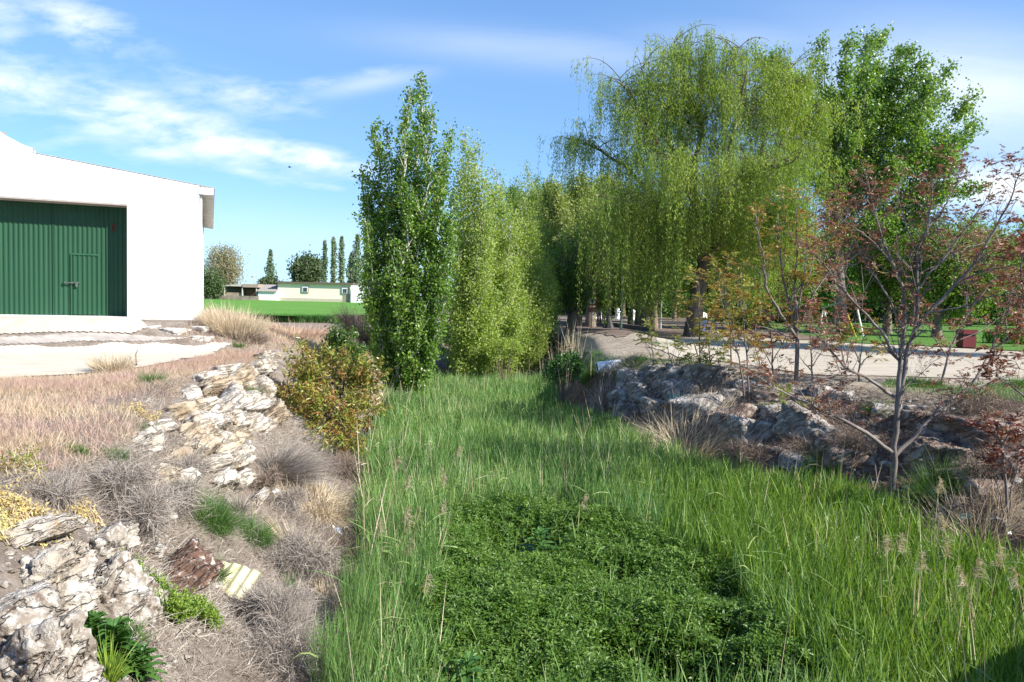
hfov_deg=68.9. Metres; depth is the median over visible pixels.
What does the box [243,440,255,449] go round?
boulder
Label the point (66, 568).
boulder
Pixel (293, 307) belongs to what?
field
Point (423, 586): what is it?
plumed reed
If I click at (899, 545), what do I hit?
plumed reed
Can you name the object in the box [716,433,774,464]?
dry shrub
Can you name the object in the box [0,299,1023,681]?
ground
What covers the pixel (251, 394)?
boulder
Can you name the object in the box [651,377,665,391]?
boulder
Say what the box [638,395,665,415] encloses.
boulder
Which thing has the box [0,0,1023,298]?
sky
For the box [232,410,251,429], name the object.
boulder
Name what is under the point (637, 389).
boulder
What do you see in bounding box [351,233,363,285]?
columnar poplar
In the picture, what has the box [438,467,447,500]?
plumed reed
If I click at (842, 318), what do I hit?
swing frame
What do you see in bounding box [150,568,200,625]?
spurge
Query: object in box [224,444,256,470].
boulder
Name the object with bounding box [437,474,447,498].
plumed reed
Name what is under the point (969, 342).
litter bin
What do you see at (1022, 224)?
park tree
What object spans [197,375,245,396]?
boulder
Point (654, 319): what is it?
park tree
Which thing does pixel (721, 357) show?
sapling
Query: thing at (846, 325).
sapling
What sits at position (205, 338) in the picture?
broken slab
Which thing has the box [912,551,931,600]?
plumed reed
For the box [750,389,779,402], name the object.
boulder
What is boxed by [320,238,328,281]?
columnar poplar
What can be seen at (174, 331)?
broken slab
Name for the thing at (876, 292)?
park tree
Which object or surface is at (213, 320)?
dry tussock
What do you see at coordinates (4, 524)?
dried weed
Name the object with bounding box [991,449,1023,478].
boulder
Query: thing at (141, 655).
leafy weed
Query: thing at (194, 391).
boulder
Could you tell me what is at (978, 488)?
boulder
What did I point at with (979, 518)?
dry tussock
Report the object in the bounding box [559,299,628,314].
hedge
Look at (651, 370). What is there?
boulder
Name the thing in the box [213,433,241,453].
boulder
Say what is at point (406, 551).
plumed reed
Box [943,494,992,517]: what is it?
boulder
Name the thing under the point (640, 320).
park tree
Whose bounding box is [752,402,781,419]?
boulder
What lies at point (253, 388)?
grass tuft
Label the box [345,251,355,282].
columnar poplar
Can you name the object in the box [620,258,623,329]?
street lamp
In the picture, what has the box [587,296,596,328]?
traffic sign
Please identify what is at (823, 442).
boulder
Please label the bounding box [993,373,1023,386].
grass tuft
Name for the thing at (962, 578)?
plumed reed
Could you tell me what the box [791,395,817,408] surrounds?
boulder
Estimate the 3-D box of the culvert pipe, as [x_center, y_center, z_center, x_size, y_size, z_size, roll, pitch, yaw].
[3.042,0.688,21.324,1.288,0.478,0.324,1,3,-6]
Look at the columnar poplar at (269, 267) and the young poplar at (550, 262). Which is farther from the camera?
the columnar poplar at (269, 267)
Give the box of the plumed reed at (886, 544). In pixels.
[878,534,892,576]
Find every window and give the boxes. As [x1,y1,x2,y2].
[301,286,308,292]
[341,287,348,293]
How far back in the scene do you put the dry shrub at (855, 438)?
14.31 m
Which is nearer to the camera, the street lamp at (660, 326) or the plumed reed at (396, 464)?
the plumed reed at (396, 464)
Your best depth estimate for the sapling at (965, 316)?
16.37 m
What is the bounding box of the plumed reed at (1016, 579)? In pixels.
[1003,565,1023,617]
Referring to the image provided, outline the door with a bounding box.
[0,200,126,315]
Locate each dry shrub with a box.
[8,457,103,513]
[65,449,172,506]
[84,472,209,541]
[134,466,222,523]
[154,444,223,487]
[224,568,334,640]
[224,588,355,681]
[242,514,353,585]
[248,465,285,491]
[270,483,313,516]
[309,526,371,566]
[313,578,373,633]
[320,440,368,480]
[332,559,389,596]
[344,492,382,520]
[351,475,375,486]
[597,352,647,376]
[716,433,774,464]
[767,429,820,456]
[809,420,886,461]
[926,383,1023,419]
[937,428,1023,482]
[946,478,1021,528]
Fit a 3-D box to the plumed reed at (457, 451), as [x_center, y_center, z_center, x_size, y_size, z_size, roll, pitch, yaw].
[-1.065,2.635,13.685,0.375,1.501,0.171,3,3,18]
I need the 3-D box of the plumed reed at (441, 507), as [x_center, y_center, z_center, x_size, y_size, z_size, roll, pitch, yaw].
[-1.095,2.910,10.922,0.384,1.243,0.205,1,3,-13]
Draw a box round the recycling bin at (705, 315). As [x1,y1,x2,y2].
[702,312,706,330]
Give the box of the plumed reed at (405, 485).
[401,476,411,497]
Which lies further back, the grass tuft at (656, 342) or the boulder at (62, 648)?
the grass tuft at (656, 342)
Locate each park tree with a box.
[548,218,609,325]
[561,187,618,326]
[598,262,642,324]
[606,294,623,317]
[613,246,640,324]
[618,261,688,325]
[620,241,697,328]
[666,281,689,318]
[675,241,719,302]
[711,203,777,310]
[768,209,833,325]
[812,230,862,323]
[844,216,955,333]
[890,199,1022,337]
[898,223,950,325]
[949,209,1023,329]
[952,228,1001,325]
[1010,217,1023,253]
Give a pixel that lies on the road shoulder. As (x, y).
(81, 336)
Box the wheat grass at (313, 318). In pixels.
[236,300,367,322]
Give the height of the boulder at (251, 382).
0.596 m
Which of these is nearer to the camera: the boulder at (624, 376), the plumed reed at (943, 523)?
the plumed reed at (943, 523)
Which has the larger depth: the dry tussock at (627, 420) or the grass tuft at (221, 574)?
the dry tussock at (627, 420)
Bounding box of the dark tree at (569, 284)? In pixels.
[542,228,602,328]
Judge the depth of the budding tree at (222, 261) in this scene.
128.34 m
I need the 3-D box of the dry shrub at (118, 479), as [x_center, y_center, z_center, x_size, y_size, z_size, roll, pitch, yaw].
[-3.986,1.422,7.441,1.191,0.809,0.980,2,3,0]
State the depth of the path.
24.06 m
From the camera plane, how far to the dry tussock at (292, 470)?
11.93 m
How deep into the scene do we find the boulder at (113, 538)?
6.49 m
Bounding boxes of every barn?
[0,132,214,319]
[218,284,263,295]
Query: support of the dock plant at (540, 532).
on the ground cover at (530, 608)
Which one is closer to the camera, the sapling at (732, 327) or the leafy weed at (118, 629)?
the leafy weed at (118, 629)
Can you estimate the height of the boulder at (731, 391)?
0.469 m
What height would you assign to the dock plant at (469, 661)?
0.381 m
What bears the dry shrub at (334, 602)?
on the ground at (614, 347)
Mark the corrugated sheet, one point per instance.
(248, 573)
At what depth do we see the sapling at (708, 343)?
18.94 m
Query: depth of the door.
22.13 m
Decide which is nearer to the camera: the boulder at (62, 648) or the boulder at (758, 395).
the boulder at (62, 648)
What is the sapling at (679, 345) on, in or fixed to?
on the ground at (614, 347)
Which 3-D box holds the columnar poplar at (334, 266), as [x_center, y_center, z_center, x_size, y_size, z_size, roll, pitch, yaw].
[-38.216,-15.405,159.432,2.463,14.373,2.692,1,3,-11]
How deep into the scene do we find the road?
18.51 m
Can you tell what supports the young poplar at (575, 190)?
on the ground at (614, 347)
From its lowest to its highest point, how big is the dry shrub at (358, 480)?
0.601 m
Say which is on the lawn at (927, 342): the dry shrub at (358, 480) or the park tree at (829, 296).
the park tree at (829, 296)
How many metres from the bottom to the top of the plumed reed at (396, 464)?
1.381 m
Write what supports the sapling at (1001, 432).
on the ground at (614, 347)
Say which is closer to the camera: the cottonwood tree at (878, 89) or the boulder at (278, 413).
the boulder at (278, 413)
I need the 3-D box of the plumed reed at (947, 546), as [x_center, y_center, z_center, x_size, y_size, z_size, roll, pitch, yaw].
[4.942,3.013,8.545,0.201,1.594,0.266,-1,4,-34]
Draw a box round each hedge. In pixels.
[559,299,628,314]
[625,286,732,317]
[713,300,832,322]
[730,310,769,328]
[747,278,825,303]
[823,286,944,323]
[839,324,858,335]
[942,297,1017,325]
[980,328,1023,344]
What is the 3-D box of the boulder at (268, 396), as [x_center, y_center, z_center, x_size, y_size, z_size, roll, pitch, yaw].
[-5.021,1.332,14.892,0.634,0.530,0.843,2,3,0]
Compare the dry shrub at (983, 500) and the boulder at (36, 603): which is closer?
the boulder at (36, 603)
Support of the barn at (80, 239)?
on the ground at (614, 347)
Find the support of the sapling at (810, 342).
on the ground at (614, 347)
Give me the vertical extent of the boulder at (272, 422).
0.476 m
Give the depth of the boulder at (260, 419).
13.19 m
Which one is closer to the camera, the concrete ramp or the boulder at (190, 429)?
the boulder at (190, 429)
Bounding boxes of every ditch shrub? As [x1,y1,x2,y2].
[437,314,456,370]
[483,336,523,380]
[542,350,583,407]
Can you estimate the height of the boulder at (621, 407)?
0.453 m
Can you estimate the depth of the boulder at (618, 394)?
19.91 m
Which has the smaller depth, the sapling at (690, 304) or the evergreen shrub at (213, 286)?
the sapling at (690, 304)
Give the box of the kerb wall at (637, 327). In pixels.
[613,323,654,331]
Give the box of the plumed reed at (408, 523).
[389,516,412,573]
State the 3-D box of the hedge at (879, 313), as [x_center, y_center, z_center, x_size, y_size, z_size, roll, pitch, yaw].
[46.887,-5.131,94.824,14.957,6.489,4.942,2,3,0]
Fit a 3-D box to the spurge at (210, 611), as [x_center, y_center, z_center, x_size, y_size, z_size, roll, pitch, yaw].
[-2.732,2.353,6.604,0.379,0.403,0.312,2,3,0]
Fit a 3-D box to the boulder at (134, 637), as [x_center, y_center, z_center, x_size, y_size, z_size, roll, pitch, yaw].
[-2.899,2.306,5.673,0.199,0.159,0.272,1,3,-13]
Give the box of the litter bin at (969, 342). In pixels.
[955,329,977,348]
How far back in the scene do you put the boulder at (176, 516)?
7.77 m
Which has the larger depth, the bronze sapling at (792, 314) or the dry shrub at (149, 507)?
the bronze sapling at (792, 314)
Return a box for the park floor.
[553,314,822,339]
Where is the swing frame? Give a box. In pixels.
[818,299,863,336]
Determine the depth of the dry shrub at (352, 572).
9.72 m
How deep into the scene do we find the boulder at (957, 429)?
13.03 m
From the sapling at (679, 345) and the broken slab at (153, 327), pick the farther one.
the broken slab at (153, 327)
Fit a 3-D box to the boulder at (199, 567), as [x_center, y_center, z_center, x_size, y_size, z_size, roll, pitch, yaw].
[-3.225,2.309,7.171,0.784,0.677,0.868,1,3,-13]
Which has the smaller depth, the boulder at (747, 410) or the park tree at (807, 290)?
the boulder at (747, 410)
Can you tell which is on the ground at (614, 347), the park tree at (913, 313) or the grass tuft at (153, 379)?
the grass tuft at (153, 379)
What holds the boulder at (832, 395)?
on the ground at (614, 347)
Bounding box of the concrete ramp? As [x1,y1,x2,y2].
[0,316,145,333]
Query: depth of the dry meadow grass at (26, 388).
11.17 m
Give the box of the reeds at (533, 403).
[292,367,1023,681]
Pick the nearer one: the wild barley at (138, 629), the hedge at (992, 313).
the wild barley at (138, 629)
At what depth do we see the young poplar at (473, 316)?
30.02 m
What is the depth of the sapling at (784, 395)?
15.63 m
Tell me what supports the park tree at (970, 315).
on the lawn at (927, 342)
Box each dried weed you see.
[0,443,49,479]
[0,483,72,548]
[0,508,58,550]
[8,458,106,531]
[122,402,161,420]
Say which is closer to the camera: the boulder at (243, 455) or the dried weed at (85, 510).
the dried weed at (85, 510)
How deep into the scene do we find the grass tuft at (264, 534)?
9.05 m
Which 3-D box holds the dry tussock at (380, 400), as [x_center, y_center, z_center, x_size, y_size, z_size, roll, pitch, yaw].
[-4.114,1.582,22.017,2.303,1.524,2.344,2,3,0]
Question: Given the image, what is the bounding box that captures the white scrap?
[332,525,341,534]
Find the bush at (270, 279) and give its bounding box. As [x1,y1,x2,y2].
[251,272,283,284]
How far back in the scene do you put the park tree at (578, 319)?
51.47 m
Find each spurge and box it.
[121,547,165,589]
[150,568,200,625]
[183,587,224,629]
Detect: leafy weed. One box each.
[83,610,109,641]
[94,616,143,671]
[122,642,167,681]
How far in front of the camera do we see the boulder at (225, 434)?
11.49 m
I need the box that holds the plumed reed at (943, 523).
[937,513,950,566]
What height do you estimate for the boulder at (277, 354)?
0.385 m
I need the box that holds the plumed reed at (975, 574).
[968,557,988,619]
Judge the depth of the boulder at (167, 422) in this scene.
10.33 m
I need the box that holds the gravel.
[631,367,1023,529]
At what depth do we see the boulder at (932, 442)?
13.08 m
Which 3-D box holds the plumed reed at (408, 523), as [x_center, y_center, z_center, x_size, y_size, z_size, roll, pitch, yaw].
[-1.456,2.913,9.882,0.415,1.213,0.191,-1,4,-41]
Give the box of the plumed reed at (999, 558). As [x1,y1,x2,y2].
[986,546,1009,625]
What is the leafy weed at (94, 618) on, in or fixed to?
on the ground at (614, 347)
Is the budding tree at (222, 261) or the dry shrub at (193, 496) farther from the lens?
the budding tree at (222, 261)
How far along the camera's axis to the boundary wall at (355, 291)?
121.31 m
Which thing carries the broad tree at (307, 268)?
on the ground at (614, 347)
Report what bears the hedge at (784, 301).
on the ground at (614, 347)
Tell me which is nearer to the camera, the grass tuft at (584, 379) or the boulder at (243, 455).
the boulder at (243, 455)
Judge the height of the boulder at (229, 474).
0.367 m
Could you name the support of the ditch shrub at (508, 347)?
on the ground at (614, 347)
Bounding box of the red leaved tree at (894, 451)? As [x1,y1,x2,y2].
[727,143,1023,492]
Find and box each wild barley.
[95,626,146,681]
[121,614,160,643]
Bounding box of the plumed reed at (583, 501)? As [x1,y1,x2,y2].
[574,493,587,525]
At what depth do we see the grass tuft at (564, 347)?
33.99 m
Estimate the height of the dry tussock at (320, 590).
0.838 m
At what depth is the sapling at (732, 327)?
17.00 m
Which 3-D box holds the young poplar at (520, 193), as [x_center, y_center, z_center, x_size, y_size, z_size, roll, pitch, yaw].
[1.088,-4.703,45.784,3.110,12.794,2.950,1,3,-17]
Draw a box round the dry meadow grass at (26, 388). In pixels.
[0,312,375,474]
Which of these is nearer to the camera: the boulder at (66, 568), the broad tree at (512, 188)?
the boulder at (66, 568)
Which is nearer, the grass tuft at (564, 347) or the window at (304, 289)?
the grass tuft at (564, 347)
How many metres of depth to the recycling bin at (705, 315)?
47.72 m
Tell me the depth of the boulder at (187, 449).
9.33 m
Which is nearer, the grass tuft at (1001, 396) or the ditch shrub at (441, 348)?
the grass tuft at (1001, 396)
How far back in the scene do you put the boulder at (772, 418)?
15.97 m
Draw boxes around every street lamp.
[602,235,613,327]
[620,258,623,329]
[659,284,661,328]
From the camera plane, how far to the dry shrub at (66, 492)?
6.57 m
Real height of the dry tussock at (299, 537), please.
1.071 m
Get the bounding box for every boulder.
[0,512,85,547]
[0,582,68,638]
[0,610,108,681]
[18,538,101,623]
[87,520,141,558]
[93,550,170,626]
[130,425,167,453]
[131,634,144,644]
[134,462,181,488]
[136,497,177,523]
[142,534,167,564]
[146,418,179,431]
[160,446,194,463]
[162,396,219,419]
[162,536,224,596]
[175,467,201,484]
[177,419,218,438]
[178,385,203,399]
[180,410,231,429]
[183,423,223,460]
[189,369,222,381]
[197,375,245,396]
[200,452,235,473]
[201,363,244,373]
[207,465,237,489]
[211,398,223,410]
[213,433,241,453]
[217,381,247,412]
[218,430,232,438]
[221,412,239,432]
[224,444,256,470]
[227,467,256,493]
[229,363,255,386]
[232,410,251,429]
[233,426,253,443]
[243,378,255,389]
[243,396,274,413]
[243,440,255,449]
[246,390,263,399]
[247,487,269,511]
[248,412,269,432]
[249,362,258,375]
[251,350,273,359]
[251,374,276,397]
[253,356,278,376]
[262,393,275,400]
[264,398,292,429]
[265,416,275,433]
[271,350,281,358]
[607,386,627,408]
[613,403,635,418]
[615,367,643,387]
[625,382,647,402]
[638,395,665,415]
[646,363,665,376]
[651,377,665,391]
[660,378,699,400]
[663,363,683,378]
[665,391,725,426]
[682,363,727,382]
[699,403,759,439]
[712,370,735,382]
[722,388,742,402]
[726,413,773,448]
[732,379,756,391]
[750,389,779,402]
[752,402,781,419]
[768,412,778,423]
[770,400,848,444]
[778,449,806,470]
[789,387,804,396]
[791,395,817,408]
[805,384,832,397]
[812,438,846,455]
[820,444,875,471]
[828,389,854,401]
[867,401,905,419]
[900,410,931,427]
[901,427,976,474]
[932,414,1023,447]
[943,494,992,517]
[952,466,1014,498]
[981,411,1023,420]
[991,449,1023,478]
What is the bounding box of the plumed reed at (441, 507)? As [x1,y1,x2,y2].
[438,500,446,515]
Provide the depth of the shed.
120.86 m
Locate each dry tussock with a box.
[81,348,143,372]
[186,297,272,339]
[218,315,274,344]
[226,490,256,513]
[241,417,347,489]
[248,311,332,338]
[255,512,353,578]
[256,462,373,539]
[300,572,350,608]
[316,297,374,345]
[359,378,401,407]
[579,366,615,412]
[608,368,769,465]
[608,391,670,432]
[907,464,1023,554]
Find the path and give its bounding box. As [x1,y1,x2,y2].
[648,336,1023,379]
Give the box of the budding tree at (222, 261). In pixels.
[204,239,252,291]
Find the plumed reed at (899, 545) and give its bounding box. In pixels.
[892,533,910,578]
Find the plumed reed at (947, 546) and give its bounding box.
[940,537,955,586]
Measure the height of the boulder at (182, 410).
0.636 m
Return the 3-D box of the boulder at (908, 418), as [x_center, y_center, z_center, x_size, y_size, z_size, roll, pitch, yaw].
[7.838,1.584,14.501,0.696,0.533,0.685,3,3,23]
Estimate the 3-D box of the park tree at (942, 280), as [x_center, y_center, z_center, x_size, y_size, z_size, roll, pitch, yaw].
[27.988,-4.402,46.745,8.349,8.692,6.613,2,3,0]
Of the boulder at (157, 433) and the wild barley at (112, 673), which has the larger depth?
the boulder at (157, 433)
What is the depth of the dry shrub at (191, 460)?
9.29 m
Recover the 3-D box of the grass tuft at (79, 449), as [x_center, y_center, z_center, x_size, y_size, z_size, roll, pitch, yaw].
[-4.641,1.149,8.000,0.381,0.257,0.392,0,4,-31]
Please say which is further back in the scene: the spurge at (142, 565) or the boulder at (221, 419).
the boulder at (221, 419)
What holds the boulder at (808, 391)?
on the ground at (614, 347)
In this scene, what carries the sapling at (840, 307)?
on the ground at (614, 347)
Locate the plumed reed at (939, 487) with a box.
[934,475,947,541]
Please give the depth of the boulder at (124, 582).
5.91 m
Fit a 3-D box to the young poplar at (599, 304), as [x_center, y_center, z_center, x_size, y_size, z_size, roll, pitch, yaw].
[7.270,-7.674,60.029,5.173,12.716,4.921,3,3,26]
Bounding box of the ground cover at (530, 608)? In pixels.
[385,489,840,681]
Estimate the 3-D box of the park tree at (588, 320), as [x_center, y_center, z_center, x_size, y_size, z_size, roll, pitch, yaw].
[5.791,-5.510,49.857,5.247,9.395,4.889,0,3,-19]
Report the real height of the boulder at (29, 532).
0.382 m
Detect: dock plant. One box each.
[450,650,486,681]
[514,526,563,559]
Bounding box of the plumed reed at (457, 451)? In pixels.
[452,445,463,463]
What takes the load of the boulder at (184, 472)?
on the ground at (614, 347)
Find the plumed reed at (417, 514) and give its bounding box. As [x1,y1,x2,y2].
[406,506,422,569]
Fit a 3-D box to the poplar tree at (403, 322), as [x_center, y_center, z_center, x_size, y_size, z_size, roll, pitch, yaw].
[-3.383,-3.044,23.852,3.824,11.116,2.850,2,3,0]
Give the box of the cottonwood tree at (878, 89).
[744,21,996,333]
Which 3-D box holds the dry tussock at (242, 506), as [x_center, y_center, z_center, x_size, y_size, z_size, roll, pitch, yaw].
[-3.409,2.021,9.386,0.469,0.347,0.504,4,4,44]
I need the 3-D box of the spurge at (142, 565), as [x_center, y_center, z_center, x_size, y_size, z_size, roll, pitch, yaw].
[-3.085,1.947,6.225,0.366,0.446,0.320,0,3,-19]
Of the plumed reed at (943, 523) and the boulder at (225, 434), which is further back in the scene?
the boulder at (225, 434)
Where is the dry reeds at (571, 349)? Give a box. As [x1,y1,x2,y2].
[333,319,1023,681]
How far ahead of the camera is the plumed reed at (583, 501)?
11.14 m
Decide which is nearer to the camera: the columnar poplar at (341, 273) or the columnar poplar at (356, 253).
the columnar poplar at (356, 253)
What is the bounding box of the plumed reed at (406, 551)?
[397,537,415,573]
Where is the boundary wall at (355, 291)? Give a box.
[351,285,380,302]
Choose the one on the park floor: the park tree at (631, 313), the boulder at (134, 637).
the park tree at (631, 313)
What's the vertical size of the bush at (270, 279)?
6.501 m
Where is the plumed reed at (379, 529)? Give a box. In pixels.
[373,518,383,551]
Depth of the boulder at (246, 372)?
14.91 m
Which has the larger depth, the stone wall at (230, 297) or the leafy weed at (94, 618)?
the stone wall at (230, 297)
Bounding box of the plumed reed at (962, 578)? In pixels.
[951,565,979,638]
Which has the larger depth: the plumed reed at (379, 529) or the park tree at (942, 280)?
the park tree at (942, 280)
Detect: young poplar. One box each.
[439,126,512,380]
[442,175,526,370]
[482,164,539,375]
[505,191,562,376]
[508,159,549,286]
[527,213,564,359]
[536,175,577,324]
[561,169,603,313]
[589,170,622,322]
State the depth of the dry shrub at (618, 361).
20.57 m
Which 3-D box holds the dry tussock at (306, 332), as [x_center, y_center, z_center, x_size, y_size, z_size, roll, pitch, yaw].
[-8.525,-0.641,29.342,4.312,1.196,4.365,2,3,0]
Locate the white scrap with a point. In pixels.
(337, 529)
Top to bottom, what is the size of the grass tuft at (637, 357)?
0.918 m
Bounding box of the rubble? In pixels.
[0,376,274,680]
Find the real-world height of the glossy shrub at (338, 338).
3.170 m
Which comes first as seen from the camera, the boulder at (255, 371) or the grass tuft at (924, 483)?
the grass tuft at (924, 483)
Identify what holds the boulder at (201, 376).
on the ground at (614, 347)
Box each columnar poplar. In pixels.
[264,249,276,278]
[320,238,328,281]
[330,235,338,282]
[337,235,345,282]
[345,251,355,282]
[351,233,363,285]
[360,246,367,285]
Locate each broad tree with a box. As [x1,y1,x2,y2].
[285,244,327,281]
[501,171,561,228]
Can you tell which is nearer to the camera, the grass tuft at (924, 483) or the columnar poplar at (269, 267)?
the grass tuft at (924, 483)
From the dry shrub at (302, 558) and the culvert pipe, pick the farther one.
the culvert pipe
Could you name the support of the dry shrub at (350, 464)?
on the ground at (614, 347)
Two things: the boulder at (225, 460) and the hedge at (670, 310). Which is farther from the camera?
the hedge at (670, 310)
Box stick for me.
[119,388,138,422]
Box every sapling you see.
[633,317,658,362]
[649,324,691,367]
[671,265,728,362]
[674,350,712,383]
[686,293,735,364]
[701,255,772,402]
[703,250,759,365]
[703,345,738,383]
[734,185,856,380]
[739,330,791,374]
[748,304,809,376]
[754,382,817,415]
[779,292,841,379]
[804,270,872,375]
[832,313,889,381]
[908,226,1023,381]
[960,410,1023,517]
[968,252,1023,389]
[971,215,1023,397]
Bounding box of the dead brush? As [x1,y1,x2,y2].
[598,362,1023,556]
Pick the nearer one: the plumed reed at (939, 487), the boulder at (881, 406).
the plumed reed at (939, 487)
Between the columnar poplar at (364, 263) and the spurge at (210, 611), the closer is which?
the spurge at (210, 611)
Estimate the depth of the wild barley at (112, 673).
5.13 m
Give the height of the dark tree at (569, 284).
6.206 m
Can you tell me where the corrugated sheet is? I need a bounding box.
[220,561,261,600]
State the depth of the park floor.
47.61 m
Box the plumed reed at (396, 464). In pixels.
[391,456,400,483]
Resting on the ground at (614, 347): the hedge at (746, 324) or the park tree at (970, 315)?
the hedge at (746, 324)
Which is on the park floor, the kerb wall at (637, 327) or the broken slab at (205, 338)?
the kerb wall at (637, 327)
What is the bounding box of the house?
[275,281,358,301]
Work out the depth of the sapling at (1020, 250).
12.41 m
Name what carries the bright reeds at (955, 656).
on the ground at (614, 347)
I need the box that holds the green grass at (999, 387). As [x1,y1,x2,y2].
[546,327,1023,401]
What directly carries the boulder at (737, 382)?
on the ground at (614, 347)
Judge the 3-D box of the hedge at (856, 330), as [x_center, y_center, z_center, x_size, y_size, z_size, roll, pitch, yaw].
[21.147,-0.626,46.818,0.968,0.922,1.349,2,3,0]
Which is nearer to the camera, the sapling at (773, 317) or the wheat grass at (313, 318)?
the sapling at (773, 317)
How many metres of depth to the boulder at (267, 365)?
17.93 m
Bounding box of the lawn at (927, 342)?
[710,319,1023,350]
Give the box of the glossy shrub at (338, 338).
[317,313,384,412]
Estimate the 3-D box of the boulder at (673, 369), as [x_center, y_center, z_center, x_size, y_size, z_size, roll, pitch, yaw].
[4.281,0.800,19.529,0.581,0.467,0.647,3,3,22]
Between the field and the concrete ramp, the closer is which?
the concrete ramp
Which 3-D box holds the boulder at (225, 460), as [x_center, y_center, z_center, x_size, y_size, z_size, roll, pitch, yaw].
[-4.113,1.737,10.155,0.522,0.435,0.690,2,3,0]
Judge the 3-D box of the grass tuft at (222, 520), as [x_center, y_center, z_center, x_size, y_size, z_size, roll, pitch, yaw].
[-3.458,1.917,8.575,1.211,1.006,1.181,0,3,-23]
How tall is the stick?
0.225 m
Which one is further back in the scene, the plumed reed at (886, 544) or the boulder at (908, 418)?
the boulder at (908, 418)
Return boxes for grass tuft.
[64,440,93,456]
[99,442,133,463]
[134,367,171,382]
[169,470,257,553]
[213,554,241,589]
[232,340,247,347]
[233,506,284,555]
[246,385,267,393]
[281,570,301,589]
[551,335,576,360]
[576,355,607,385]
[610,352,654,374]
[650,341,672,345]
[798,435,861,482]
[857,395,893,415]
[885,442,989,510]
[905,373,952,387]
[947,384,1013,400]
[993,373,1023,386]
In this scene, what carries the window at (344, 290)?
in the house
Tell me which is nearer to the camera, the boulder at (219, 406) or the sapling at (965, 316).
the boulder at (219, 406)
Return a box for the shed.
[257,284,278,300]
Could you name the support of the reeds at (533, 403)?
on the ground at (614, 347)
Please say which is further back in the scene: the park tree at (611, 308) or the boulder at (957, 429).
the park tree at (611, 308)
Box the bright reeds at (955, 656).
[569,444,1023,681]
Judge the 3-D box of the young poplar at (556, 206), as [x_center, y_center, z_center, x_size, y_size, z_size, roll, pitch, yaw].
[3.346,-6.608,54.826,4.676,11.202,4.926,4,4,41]
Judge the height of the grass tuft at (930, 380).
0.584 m
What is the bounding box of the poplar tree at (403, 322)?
[347,70,465,396]
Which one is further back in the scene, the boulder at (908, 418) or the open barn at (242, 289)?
the open barn at (242, 289)
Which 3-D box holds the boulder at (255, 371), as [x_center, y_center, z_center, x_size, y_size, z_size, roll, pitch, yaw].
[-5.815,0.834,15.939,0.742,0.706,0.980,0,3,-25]
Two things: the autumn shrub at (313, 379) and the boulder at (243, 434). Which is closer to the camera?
the boulder at (243, 434)
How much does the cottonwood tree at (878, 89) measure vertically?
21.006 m
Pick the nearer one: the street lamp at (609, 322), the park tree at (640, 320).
the street lamp at (609, 322)
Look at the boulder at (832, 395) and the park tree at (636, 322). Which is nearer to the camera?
the boulder at (832, 395)
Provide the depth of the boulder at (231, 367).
15.71 m
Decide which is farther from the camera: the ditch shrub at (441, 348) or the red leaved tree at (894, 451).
the ditch shrub at (441, 348)
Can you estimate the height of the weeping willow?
16.521 m
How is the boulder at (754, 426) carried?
on the ground at (614, 347)
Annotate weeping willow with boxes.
[534,20,866,336]
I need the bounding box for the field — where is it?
[203,299,443,316]
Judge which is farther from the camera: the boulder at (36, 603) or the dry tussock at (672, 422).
the dry tussock at (672, 422)
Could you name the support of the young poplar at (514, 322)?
on the ground at (614, 347)
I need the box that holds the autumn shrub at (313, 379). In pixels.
[273,331,398,455]
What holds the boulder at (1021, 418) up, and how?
on the ground at (614, 347)
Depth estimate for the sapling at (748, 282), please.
19.44 m
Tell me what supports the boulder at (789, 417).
on the ground at (614, 347)
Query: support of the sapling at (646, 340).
on the ground at (614, 347)
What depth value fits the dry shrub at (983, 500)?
11.58 m
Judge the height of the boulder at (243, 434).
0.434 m
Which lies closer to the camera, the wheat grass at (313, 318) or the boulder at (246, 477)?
the boulder at (246, 477)
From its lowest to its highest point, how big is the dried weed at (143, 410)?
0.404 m
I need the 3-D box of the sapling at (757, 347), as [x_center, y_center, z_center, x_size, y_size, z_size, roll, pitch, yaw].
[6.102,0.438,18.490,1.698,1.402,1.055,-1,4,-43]
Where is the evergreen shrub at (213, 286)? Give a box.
[204,261,229,298]
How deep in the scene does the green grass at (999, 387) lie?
17.25 m
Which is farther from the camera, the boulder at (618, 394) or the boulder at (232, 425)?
the boulder at (618, 394)
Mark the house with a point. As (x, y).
(315, 291)
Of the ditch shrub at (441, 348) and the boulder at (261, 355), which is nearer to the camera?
the boulder at (261, 355)
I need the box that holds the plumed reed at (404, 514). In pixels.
[396,506,410,534]
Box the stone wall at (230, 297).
[205,295,258,299]
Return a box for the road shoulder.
[0,332,186,343]
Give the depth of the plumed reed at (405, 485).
11.63 m
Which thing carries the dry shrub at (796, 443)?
on the ground at (614, 347)
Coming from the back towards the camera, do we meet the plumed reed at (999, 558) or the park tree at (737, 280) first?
the park tree at (737, 280)
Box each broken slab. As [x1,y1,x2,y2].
[146,325,160,328]
[159,327,189,334]
[189,336,213,341]
[190,326,211,331]
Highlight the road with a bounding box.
[0,342,230,377]
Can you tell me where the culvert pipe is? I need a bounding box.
[596,359,620,372]
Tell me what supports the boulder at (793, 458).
on the ground at (614, 347)
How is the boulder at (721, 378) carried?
on the ground at (614, 347)
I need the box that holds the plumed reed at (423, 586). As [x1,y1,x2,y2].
[415,574,435,603]
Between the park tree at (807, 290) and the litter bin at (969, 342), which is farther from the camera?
the park tree at (807, 290)
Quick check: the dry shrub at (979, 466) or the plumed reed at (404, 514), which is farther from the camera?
the dry shrub at (979, 466)

